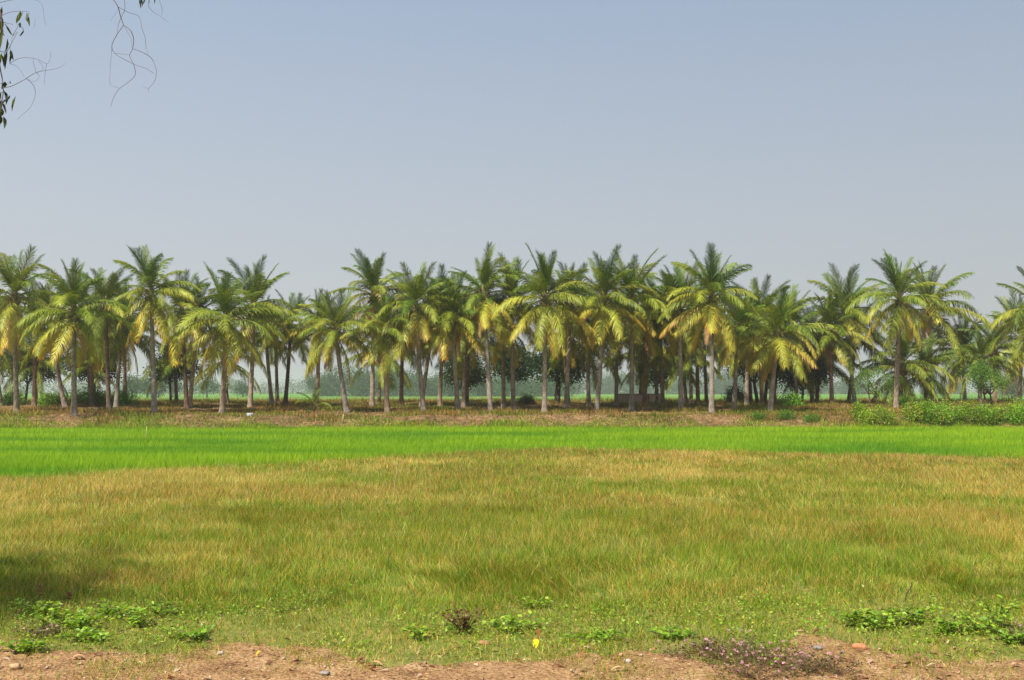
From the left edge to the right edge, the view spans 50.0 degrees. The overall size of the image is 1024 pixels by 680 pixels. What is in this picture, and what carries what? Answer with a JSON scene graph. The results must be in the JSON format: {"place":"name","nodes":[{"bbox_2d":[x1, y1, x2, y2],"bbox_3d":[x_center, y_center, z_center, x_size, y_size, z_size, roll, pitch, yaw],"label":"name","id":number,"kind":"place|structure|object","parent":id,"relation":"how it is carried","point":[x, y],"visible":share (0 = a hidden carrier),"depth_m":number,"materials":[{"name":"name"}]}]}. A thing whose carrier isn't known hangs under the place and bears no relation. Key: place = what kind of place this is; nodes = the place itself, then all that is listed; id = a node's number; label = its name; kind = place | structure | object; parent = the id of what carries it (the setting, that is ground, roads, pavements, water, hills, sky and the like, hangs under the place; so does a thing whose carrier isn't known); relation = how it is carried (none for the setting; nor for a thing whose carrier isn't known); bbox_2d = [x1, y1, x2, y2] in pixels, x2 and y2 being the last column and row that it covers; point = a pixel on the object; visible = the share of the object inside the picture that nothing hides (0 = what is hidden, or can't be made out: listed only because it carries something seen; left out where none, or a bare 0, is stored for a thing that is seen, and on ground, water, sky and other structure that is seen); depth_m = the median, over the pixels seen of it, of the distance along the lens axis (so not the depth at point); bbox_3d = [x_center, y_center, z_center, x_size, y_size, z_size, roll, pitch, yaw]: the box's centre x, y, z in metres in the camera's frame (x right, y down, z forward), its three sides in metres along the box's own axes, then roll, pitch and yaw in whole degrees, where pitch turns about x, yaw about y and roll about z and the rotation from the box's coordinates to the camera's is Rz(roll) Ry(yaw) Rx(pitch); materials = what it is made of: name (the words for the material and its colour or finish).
{"place":"outdoors","nodes":[
{"label":"outdoors","id":0,"kind":"place"},
{"bbox_2d":[2,437,980,478],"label":"rice paddy ground","id":1,"kind":"structure","parent":0,"point":[389,437],"depth_m":32.04,"materials":[{"name":"soil"}]},
{"bbox_2d":[0,425,1023,477],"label":"young rice","id":2,"kind":"object","parent":1,"relation":"on","point":[36,451],"visible":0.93,"depth_m":43.42,"materials":[{"name":"green plant"}]},
{"bbox_2d":[0,443,1023,668],"bbox_3d":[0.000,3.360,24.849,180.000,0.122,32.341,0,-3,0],"label":"meadow ground","id":3,"kind":"structure","parent":0,"point":[437,660],"depth_m":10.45,"materials":[{"name":"green plant"}]},
{"bbox_2d":[435,602,489,633],"bbox_3d":[-0.456,2.578,10.152,0.386,0.313,0.411,-2,-3,36],"label":"leafy weed","id":4,"kind":"object","parent":3,"relation":"on","point":[466,618],"visible":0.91,"depth_m":10.11,"materials":[{"name":"brown plant"}]},
{"bbox_2d":[0,578,1023,679],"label":"short turf","id":5,"kind":"structure","parent":3,"relation":"on","point":[415,645],"depth_m":9.90,"materials":[{"name":"green plant"}]},
{"bbox_2d":[655,638,742,658],"bbox_3d":[1.554,2.592,9.185,0.687,0.168,0.523,1,-3,-15],"label":"pink flowering plant","id":6,"kind":"object","parent":3,"relation":"on","point":[687,652],"visible":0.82,"depth_m":9.20,"materials":[{"name":"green plant"}]},
{"bbox_2d":[845,608,907,629],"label":"leafy weed","id":7,"kind":"object","parent":3,"relation":"on","point":[889,618],"visible":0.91,"depth_m":10.17,"materials":[{"name":"green plant"}]},
{"bbox_2d":[0,633,1023,679],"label":"dirt verge","id":8,"kind":"structure","parent":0,"point":[495,670],"depth_m":8.83,"materials":[{"name":"brown soil"}]},
{"bbox_2d":[0,0,167,127],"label":"gum tree","id":9,"kind":"object","parent":8,"relation":"on","point":[4,84],"visible":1,"depth_m":9.10,"materials":[{"name":"green plant"}]},
{"bbox_2d":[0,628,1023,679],"bbox_3d":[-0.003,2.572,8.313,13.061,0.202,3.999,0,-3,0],"label":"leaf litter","id":10,"kind":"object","parent":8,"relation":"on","point":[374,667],"visible":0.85,"depth_m":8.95,"materials":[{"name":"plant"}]},
{"bbox_2d":[693,640,792,666],"bbox_3d":[1.876,2.568,8.938,0.740,0.184,0.570,1,-3,-11],"label":"pink flowering plant","id":11,"kind":"object","parent":8,"relation":"on","point":[746,654],"visible":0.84,"depth_m":8.94,"materials":[{"name":"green plant"}]},
{"bbox_2d":[709,650,809,679],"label":"pink flowering plant","id":12,"kind":"object","parent":8,"relation":"on","point":[741,672],"visible":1,"depth_m":8.46,"materials":[{"name":"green plant"}]},
{"bbox_2d":[735,637,817,661],"bbox_3d":[2.176,2.559,9.060,0.714,0.186,0.602,0,-3,0],"label":"pink flowering plant","id":13,"kind":"object","parent":8,"relation":"on","point":[790,649],"visible":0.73,"depth_m":9.04,"materials":[{"name":"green plant"}]},
{"bbox_2d":[754,645,844,672],"bbox_3d":[2.273,2.547,8.742,0.753,0.185,0.556,0,-3,0],"label":"pink flowering plant","id":14,"kind":"object","parent":8,"relation":"on","point":[806,659],"visible":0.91,"depth_m":8.70,"materials":[{"name":"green plant"}]},
{"bbox_2d":[779,648,862,675],"bbox_3d":[2.444,2.565,8.700,0.670,0.168,0.557,0,-3,0],"label":"pink flowering plant","id":15,"kind":"object","parent":8,"relation":"on","point":[814,669],"visible":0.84,"depth_m":8.62,"materials":[{"name":"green plant"}]},
{"bbox_2d":[0,401,1023,428],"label":"dry grass strip","id":16,"kind":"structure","parent":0,"point":[725,419],"depth_m":63.40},
{"bbox_2d":[0,292,45,404],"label":"coconut palm","id":17,"kind":"object","parent":16,"relation":"on","point":[5,356],"visible":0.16,"depth_m":81.40,"materials":[{"name":"green plant"}]},
{"bbox_2d":[0,330,68,397],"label":"coconut palm","id":18,"kind":"object","parent":16,"relation":"on","point":[39,376],"visible":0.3,"depth_m":87.40,"materials":[{"name":"green plant"}]},
{"bbox_2d":[0,335,68,401],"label":"dark tree","id":19,"kind":"object","parent":16,"relation":"on","point":[47,376],"visible":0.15,"depth_m":89.21,"materials":[{"name":"green plant"}]},
{"bbox_2d":[0,243,69,411],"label":"coconut palm","id":20,"kind":"object","parent":16,"relation":"on","point":[12,277],"visible":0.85,"depth_m":69.06,"materials":[{"name":"green plant"}]},
{"bbox_2d":[0,280,71,406],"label":"coconut palm","id":21,"kind":"object","parent":16,"relation":"on","point":[34,388],"visible":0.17,"depth_m":77.20,"materials":[{"name":"green plant"}]},
{"bbox_2d":[0,278,100,407],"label":"coconut palm","id":22,"kind":"object","parent":16,"relation":"on","point":[46,298],"visible":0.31,"depth_m":76.14,"materials":[{"name":"green plant"}]},
{"bbox_2d":[13,257,134,415],"bbox_3d":[-25.851,-0.167,64.752,6.425,9.510,7.004,0,-3,0],"label":"coconut palm","id":23,"kind":"object","parent":16,"relation":"on","point":[73,296],"visible":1,"depth_m":64.65,"materials":[{"name":"green plant"}]},
{"bbox_2d":[56,265,144,408],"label":"coconut palm","id":24,"kind":"object","parent":16,"relation":"on","point":[112,288],"visible":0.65,"depth_m":74.91,"materials":[{"name":"green plant"}]},
{"bbox_2d":[78,281,166,406],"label":"coconut palm","id":25,"kind":"object","parent":16,"relation":"on","point":[119,349],"visible":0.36,"depth_m":77.31,"materials":[{"name":"green plant"}]},
{"bbox_2d":[108,245,202,412],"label":"coconut palm","id":26,"kind":"object","parent":16,"relation":"on","point":[153,307],"visible":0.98,"depth_m":68.90,"materials":[{"name":"green plant"}]},
{"bbox_2d":[143,344,202,400],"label":"dark tree","id":27,"kind":"object","parent":16,"relation":"on","point":[171,374],"visible":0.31,"depth_m":90.19,"materials":[{"name":"green plant"}]},
{"bbox_2d":[141,332,205,401],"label":"coconut palm","id":28,"kind":"object","parent":16,"relation":"on","point":[162,380],"visible":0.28,"depth_m":89.34,"materials":[{"name":"green plant"}]},
{"bbox_2d":[139,268,218,408],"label":"coconut palm","id":29,"kind":"object","parent":16,"relation":"on","point":[181,303],"visible":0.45,"depth_m":76.14,"materials":[{"name":"green plant"}]},
{"bbox_2d":[165,276,238,407],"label":"coconut palm","id":30,"kind":"object","parent":16,"relation":"on","point":[192,376],"visible":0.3,"depth_m":76.81,"materials":[{"name":"green plant"}]},
{"bbox_2d":[180,324,265,402],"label":"coconut palm","id":31,"kind":"object","parent":16,"relation":"on","point":[242,371],"visible":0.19,"depth_m":85.41,"materials":[{"name":"green plant"}]},
{"bbox_2d":[170,261,293,412],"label":"coconut palm","id":32,"kind":"object","parent":16,"relation":"on","point":[228,333],"visible":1,"depth_m":69.20,"materials":[{"name":"green plant"}]},
{"bbox_2d":[196,254,302,407],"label":"coconut palm","id":33,"kind":"object","parent":16,"relation":"on","point":[258,282],"visible":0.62,"depth_m":76.32,"materials":[{"name":"green plant"}]},
{"bbox_2d":[231,295,300,403],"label":"coconut palm","id":34,"kind":"object","parent":16,"relation":"on","point":[260,340],"visible":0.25,"depth_m":80.89,"materials":[{"name":"green plant"}]},
{"bbox_2d":[255,289,322,404],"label":"coconut palm","id":35,"kind":"object","parent":16,"relation":"on","point":[302,357],"visible":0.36,"depth_m":82.00,"materials":[{"name":"green plant"}]},
{"bbox_2d":[277,288,361,407],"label":"coconut palm","id":36,"kind":"object","parent":16,"relation":"on","point":[295,331],"visible":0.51,"depth_m":78.01,"materials":[{"name":"green plant"}]},
{"bbox_2d":[289,285,382,412],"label":"coconut palm","id":37,"kind":"object","parent":16,"relation":"on","point":[338,322],"visible":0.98,"depth_m":70.61,"materials":[{"name":"green plant"}]},
{"bbox_2d":[320,248,418,406],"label":"coconut palm","id":38,"kind":"object","parent":16,"relation":"on","point":[372,275],"visible":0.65,"depth_m":78.32,"materials":[{"name":"green plant"}]},
{"bbox_2d":[337,313,413,402],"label":"coconut palm","id":39,"kind":"object","parent":16,"relation":"on","point":[396,367],"visible":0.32,"depth_m":89.25,"materials":[{"name":"green plant"}]},
{"bbox_2d":[338,292,421,412],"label":"coconut palm","id":40,"kind":"object","parent":16,"relation":"on","point":[382,347],"visible":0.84,"depth_m":70.34,"materials":[{"name":"green plant"}]},
{"bbox_2d":[360,282,432,406],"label":"coconut palm","id":41,"kind":"object","parent":16,"relation":"on","point":[401,387],"visible":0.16,"depth_m":79.19,"materials":[{"name":"green plant"}]},
{"bbox_2d":[370,261,465,409],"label":"coconut palm","id":42,"kind":"object","parent":16,"relation":"on","point":[414,290],"visible":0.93,"depth_m":70.35,"materials":[{"name":"green plant"}]},
{"bbox_2d":[399,262,476,405],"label":"coconut palm","id":43,"kind":"object","parent":16,"relation":"on","point":[443,357],"visible":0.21,"depth_m":78.40,"materials":[{"name":"green plant"}]},
{"bbox_2d":[407,270,498,409],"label":"coconut palm","id":44,"kind":"object","parent":16,"relation":"on","point":[450,318],"visible":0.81,"depth_m":71.26,"materials":[{"name":"green plant"}]},
{"bbox_2d":[425,286,500,407],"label":"coconut palm","id":45,"kind":"object","parent":16,"relation":"on","point":[464,358],"visible":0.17,"depth_m":77.88,"materials":[{"name":"green plant"}]},
{"bbox_2d":[437,349,496,395],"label":"dark tree","id":46,"kind":"object","parent":16,"relation":"on","point":[475,377],"visible":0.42,"depth_m":89.71,"materials":[{"name":"green plant"}]},
{"bbox_2d":[439,241,522,409],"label":"coconut palm","id":47,"kind":"object","parent":16,"relation":"on","point":[486,280],"visible":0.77,"depth_m":70.88,"materials":[{"name":"green plant"}]},
{"bbox_2d":[465,294,531,408],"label":"coconut palm","id":48,"kind":"object","parent":16,"relation":"on","point":[495,354],"visible":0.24,"depth_m":76.03,"materials":[{"name":"green plant"}]},
{"bbox_2d":[465,251,553,409],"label":"coconut palm","id":49,"kind":"object","parent":16,"relation":"on","point":[515,310],"visible":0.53,"depth_m":72.85,"materials":[{"name":"green plant"}]},
{"bbox_2d":[482,339,540,387],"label":"dark tree","id":50,"kind":"object","parent":16,"relation":"on","point":[519,374],"visible":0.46,"depth_m":91.37,"materials":[{"name":"green plant"}]},
{"bbox_2d":[0,395,1023,429],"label":"bund undergrowth","id":51,"kind":"object","parent":16,"relation":"on","point":[415,408],"visible":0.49,"depth_m":66.56,"materials":[{"name":"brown plant"}]},
{"bbox_2d":[490,241,608,411],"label":"coconut palm","id":52,"kind":"object","parent":16,"relation":"on","point":[544,313],"visible":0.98,"depth_m":69.39,"materials":[{"name":"green plant"}]},
{"bbox_2d":[522,339,590,401],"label":"dark tree","id":53,"kind":"object","parent":16,"relation":"on","point":[557,375],"visible":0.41,"depth_m":85.28,"materials":[{"name":"green plant"}]},
{"bbox_2d":[526,305,592,405],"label":"coconut palm","id":54,"kind":"object","parent":16,"relation":"on","point":[563,356],"visible":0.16,"depth_m":80.22,"materials":[{"name":"green plant"}]},
{"bbox_2d":[530,261,608,408],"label":"coconut palm","id":55,"kind":"object","parent":16,"relation":"on","point":[579,330],"visible":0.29,"depth_m":74.78,"materials":[{"name":"green plant"}]},
{"bbox_2d":[534,280,628,406],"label":"coconut palm","id":56,"kind":"object","parent":16,"relation":"on","point":[588,363],"visible":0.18,"depth_m":78.71,"materials":[{"name":"green plant"}]},
{"bbox_2d":[540,304,628,391],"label":"coconut palm","id":57,"kind":"object","parent":16,"relation":"on","point":[594,367],"visible":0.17,"depth_m":83.06,"materials":[{"name":"green plant"}]},
{"bbox_2d":[556,243,658,411],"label":"coconut palm","id":58,"kind":"object","parent":16,"relation":"on","point":[606,284],"visible":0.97,"depth_m":70.36,"materials":[{"name":"green plant"}]},
{"bbox_2d":[576,295,657,406],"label":"coconut palm","id":59,"kind":"object","parent":16,"relation":"on","point":[616,360],"visible":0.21,"depth_m":80.54,"materials":[{"name":"green plant"}]},
{"bbox_2d":[578,247,684,410],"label":"coconut palm","id":60,"kind":"object","parent":16,"relation":"on","point":[635,330],"visible":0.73,"depth_m":73.14,"materials":[{"name":"green plant"}]},
{"bbox_2d":[602,343,677,393],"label":"coconut palm","id":61,"kind":"object","parent":16,"relation":"on","point":[640,374],"visible":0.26,"depth_m":83.25,"materials":[{"name":"green plant"}]},
{"bbox_2d":[608,282,683,406],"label":"coconut palm","id":62,"kind":"object","parent":16,"relation":"on","point":[646,351],"visible":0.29,"depth_m":76.81,"materials":[{"name":"green plant"}]},
{"bbox_2d":[624,268,704,405],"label":"coconut palm","id":63,"kind":"object","parent":16,"relation":"on","point":[662,394],"visible":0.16,"depth_m":79.46,"materials":[{"name":"green plant"}]},
{"bbox_2d":[640,260,721,408],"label":"coconut palm","id":64,"kind":"object","parent":16,"relation":"on","point":[680,277],"visible":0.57,"depth_m":74.58,"materials":[{"name":"green plant"}]},
{"bbox_2d":[658,334,723,402],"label":"coconut palm","id":65,"kind":"object","parent":16,"relation":"on","point":[690,363],"visible":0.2,"depth_m":87.59,"materials":[{"name":"green plant"}]},
{"bbox_2d":[666,282,733,404],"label":"coconut palm","id":66,"kind":"object","parent":16,"relation":"on","point":[698,353],"visible":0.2,"depth_m":81.59,"materials":[{"name":"green plant"}]},
{"bbox_2d":[657,242,762,413],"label":"coconut palm","id":67,"kind":"object","parent":16,"relation":"on","point":[712,284],"visible":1,"depth_m":68.88,"materials":[{"name":"green plant"}]},
{"bbox_2d":[699,287,774,408],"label":"coconut palm","id":68,"kind":"object","parent":16,"relation":"on","point":[740,315],"visible":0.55,"depth_m":75.35,"materials":[{"name":"green plant"}]},
{"bbox_2d":[700,291,782,405],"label":"coconut palm","id":69,"kind":"object","parent":16,"relation":"on","point":[746,399],"visible":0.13,"depth_m":80.02,"materials":[{"name":"green plant"}]},
{"bbox_2d":[718,346,791,402],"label":"multi stem tree","id":70,"kind":"object","parent":16,"relation":"on","point":[754,380],"visible":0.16,"depth_m":85.77,"materials":[{"name":"green plant"}]},
{"bbox_2d":[723,272,801,404],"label":"coconut palm","id":71,"kind":"object","parent":16,"relation":"on","point":[754,285],"visible":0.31,"depth_m":81.88,"materials":[{"name":"green plant"}]},
{"bbox_2d":[728,284,837,410],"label":"coconut palm","id":72,"kind":"object","parent":16,"relation":"on","point":[777,321],"visible":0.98,"depth_m":70.89,"materials":[{"name":"green plant"}]},
{"bbox_2d":[768,342,836,400],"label":"dark tree","id":73,"kind":"object","parent":16,"relation":"on","point":[821,371],"visible":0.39,"depth_m":85.62,"materials":[{"name":"green plant"}]},
{"bbox_2d":[764,287,842,397],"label":"coconut palm","id":74,"kind":"object","parent":16,"relation":"on","point":[796,319],"visible":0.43,"depth_m":81.37,"materials":[{"name":"green plant"}]},
{"bbox_2d":[776,304,855,402],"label":"coconut palm","id":75,"kind":"object","parent":16,"relation":"on","point":[806,349],"visible":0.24,"depth_m":84.95,"materials":[{"name":"green plant"}]},
{"bbox_2d":[782,331,869,401],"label":"coconut palm","id":76,"kind":"object","parent":16,"relation":"on","point":[842,375],"visible":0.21,"depth_m":86.18,"materials":[{"name":"green plant"}]},
{"bbox_2d":[801,290,870,403],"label":"coconut palm","id":77,"kind":"object","parent":16,"relation":"on","point":[830,318],"visible":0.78,"depth_m":82.12,"materials":[{"name":"green plant"}]},
{"bbox_2d":[797,262,889,402],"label":"coconut palm","id":78,"kind":"object","parent":16,"relation":"on","point":[842,295],"visible":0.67,"depth_m":85.29,"materials":[{"name":"green plant"}]},
{"bbox_2d":[825,300,893,401],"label":"coconut palm","id":79,"kind":"object","parent":16,"relation":"on","point":[867,345],"visible":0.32,"depth_m":87.06,"materials":[{"name":"green plant"}]},
{"bbox_2d":[850,365,894,405],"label":"open tree","id":80,"kind":"object","parent":16,"relation":"on","point":[875,389],"visible":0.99,"depth_m":79.87,"materials":[{"name":"green plant"}]},
{"bbox_2d":[848,400,902,425],"bbox_3d":[20.641,4.389,62.643,2.845,2.050,2.620,0,-3,0],"label":"bush","id":81,"kind":"object","parent":16,"relation":"on","point":[860,410],"visible":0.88,"depth_m":62.14,"materials":[{"name":"green plant"}]},
{"bbox_2d":[844,250,955,407],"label":"coconut palm","id":82,"kind":"object","parent":16,"relation":"on","point":[900,286],"visible":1,"depth_m":74.51,"materials":[{"name":"green plant"}]},
{"bbox_2d":[851,317,955,403],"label":"coconut palm","id":83,"kind":"object","parent":16,"relation":"on","point":[904,371],"visible":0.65,"depth_m":84.62,"materials":[{"name":"green plant"}]},
{"bbox_2d":[897,396,940,423],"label":"bush","id":84,"kind":"object","parent":16,"relation":"on","point":[912,409],"visible":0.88,"depth_m":62.93,"materials":[{"name":"green plant"}]},
{"bbox_2d":[875,333,963,402],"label":"coconut palm","id":85,"kind":"object","parent":16,"relation":"on","point":[925,355],"visible":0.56,"depth_m":87.04,"materials":[{"name":"green plant"}]},
{"bbox_2d":[879,261,991,400],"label":"coconut palm","id":86,"kind":"object","parent":16,"relation":"on","point":[930,314],"visible":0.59,"depth_m":93.36,"materials":[{"name":"green plant"}]},
{"bbox_2d":[916,396,962,425],"bbox_3d":[24.508,4.289,62.855,2.936,2.234,2.614,0,-3,0],"label":"bush","id":87,"kind":"object","parent":16,"relation":"on","point":[942,415],"visible":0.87,"depth_m":62.49,"materials":[{"name":"green plant"}]},
{"bbox_2d":[925,313,1007,401],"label":"coconut palm","id":88,"kind":"object","parent":16,"relation":"on","point":[961,334],"visible":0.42,"depth_m":93.89,"materials":[{"name":"green plant"}]},
{"bbox_2d":[948,400,995,426],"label":"bush","id":89,"kind":"object","parent":16,"relation":"on","point":[971,415],"visible":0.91,"depth_m":62.70,"materials":[{"name":"green plant"}]},
{"bbox_2d":[949,330,1017,401],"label":"coconut palm","id":90,"kind":"object","parent":16,"relation":"on","point":[981,346],"visible":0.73,"depth_m":85.01,"materials":[{"name":"green plant"}]},
{"bbox_2d":[955,354,1013,406],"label":"spreading tree","id":91,"kind":"object","parent":16,"relation":"on","point":[985,379],"visible":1,"depth_m":74.81,"materials":[{"name":"green plant"}]},
{"bbox_2d":[951,315,1023,401],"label":"coconut palm","id":92,"kind":"object","parent":16,"relation":"on","point":[994,352],"visible":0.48,"depth_m":88.98,"materials":[{"name":"green plant"}]},
{"bbox_2d":[973,399,1023,426],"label":"bush","id":93,"kind":"object","parent":16,"relation":"on","point":[1001,417],"visible":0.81,"depth_m":62.76,"materials":[{"name":"green plant"}]},
{"bbox_2d":[981,290,1023,400],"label":"coconut palm","id":94,"kind":"object","parent":16,"relation":"on","point":[1019,367],"visible":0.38,"depth_m":94.21,"materials":[{"name":"green plant"}]},
{"bbox_2d":[989,266,1023,361],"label":"coconut palm","id":95,"kind":"object","parent":16,"relation":"on","point":[1016,316],"visible":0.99,"depth_m":83.51,"materials":[{"name":"green plant"}]},
{"bbox_2d":[0,0,1023,391],"label":"sky","id":96,"kind":"structure","parent":0,"point":[793,138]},
{"bbox_2d":[2,393,1023,400],"bbox_3d":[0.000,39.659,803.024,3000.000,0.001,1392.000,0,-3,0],"label":"field ground","id":97,"kind":"structure","parent":0,"point":[608,396],"depth_m":460.56,"materials":[{"name":"green plant"}]},
{"bbox_2d":[0,373,312,393],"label":"distant scrub","id":98,"kind":"object","parent":97,"relation":"on","point":[262,391],"visible":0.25,"depth_m":889.21,"materials":[{"name":"green plant"}]},
{"bbox_2d":[307,360,580,396],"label":"distant wood","id":99,"kind":"object","parent":97,"relation":"on","point":[360,387],"visible":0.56,"depth_m":459.54,"materials":[{"name":"green plant"}]},
{"bbox_2d":[533,367,871,393],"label":"distant wood","id":100,"kind":"object","parent":97,"relation":"on","point":[609,386],"visible":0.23,"depth_m":786.04,"materials":[{"name":"green plant"}]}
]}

